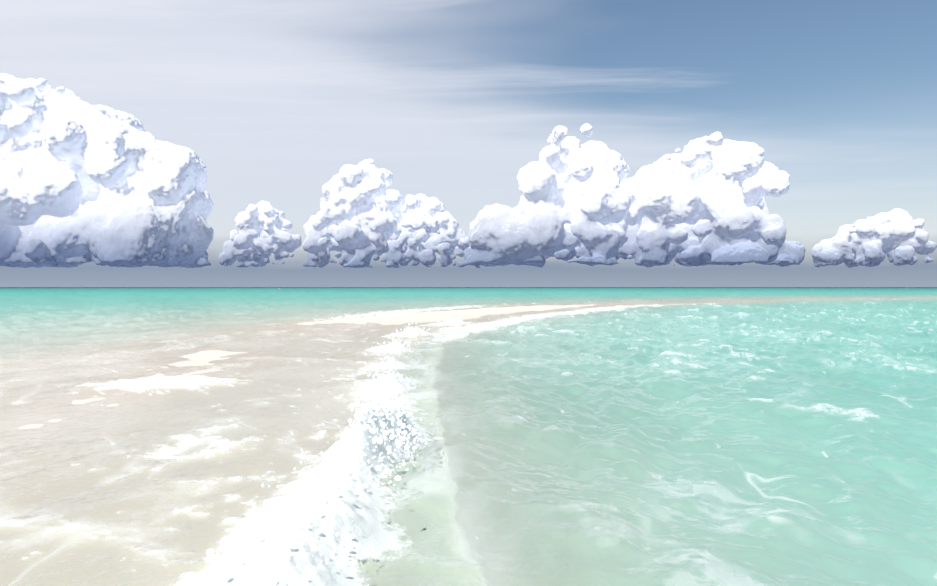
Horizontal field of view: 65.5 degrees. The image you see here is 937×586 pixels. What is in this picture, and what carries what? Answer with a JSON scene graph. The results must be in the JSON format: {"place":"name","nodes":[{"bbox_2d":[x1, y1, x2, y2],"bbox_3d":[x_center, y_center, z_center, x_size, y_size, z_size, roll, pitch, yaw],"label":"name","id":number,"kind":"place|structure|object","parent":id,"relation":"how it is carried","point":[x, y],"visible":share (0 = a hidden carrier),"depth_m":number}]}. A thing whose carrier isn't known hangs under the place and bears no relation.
{"place":"outdoors","nodes":[
{"label":"outdoors","id":0,"kind":"place"},
{"bbox_2d":[0,73,213,267],"bbox_3d":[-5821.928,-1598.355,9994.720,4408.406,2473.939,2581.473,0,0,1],"label":"cloud","id":1,"kind":"structure","parent":0,"point":[63,203],"depth_m":9283.84},
{"bbox_2d":[218,201,301,267],"bbox_3d":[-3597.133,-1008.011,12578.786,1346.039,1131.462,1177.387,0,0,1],"label":"cloud","id":2,"kind":"structure","parent":0,"point":[259,234],"depth_m":12265.07},
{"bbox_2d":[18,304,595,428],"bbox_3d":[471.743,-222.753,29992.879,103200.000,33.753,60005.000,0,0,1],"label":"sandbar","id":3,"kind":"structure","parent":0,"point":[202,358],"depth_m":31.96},
{"bbox_2d":[302,158,403,267],"bbox_3d":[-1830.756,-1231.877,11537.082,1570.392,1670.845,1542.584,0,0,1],"label":"cloud","id":4,"kind":"structure","parent":0,"point":[354,221],"depth_m":11040.75},
{"bbox_2d":[387,193,479,267],"bbox_3d":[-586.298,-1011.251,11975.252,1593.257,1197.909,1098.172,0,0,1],"label":"cloud","id":5,"kind":"structure","parent":0,"point":[431,223],"depth_m":11684.70},
{"bbox_2d":[0,287,936,585],"bbox_3d":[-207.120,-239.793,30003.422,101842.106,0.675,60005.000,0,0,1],"label":"sea water","id":6,"kind":"structure","parent":0,"point":[700,437],"depth_m":7.07},
{"bbox_2d":[207,317,461,585],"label":"foam spray","id":7,"kind":"object","parent":6,"relation":"on","point":[288,543],"visible":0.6,"depth_m":5.42},
{"bbox_2d":[0,0,936,286],"label":"sky","id":8,"kind":"structure","parent":0,"point":[451,98]},
{"bbox_2d":[464,124,805,266],"bbox_3d":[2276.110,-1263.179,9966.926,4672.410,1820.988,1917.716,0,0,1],"label":"cloud","id":9,"kind":"structure","parent":0,"point":[691,203],"depth_m":9375.85},
{"bbox_2d":[811,208,936,267],"bbox_3d":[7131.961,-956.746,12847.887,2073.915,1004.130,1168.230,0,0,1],"label":"cloud","id":10,"kind":"structure","parent":0,"point":[897,237],"depth_m":12578.95}
]}

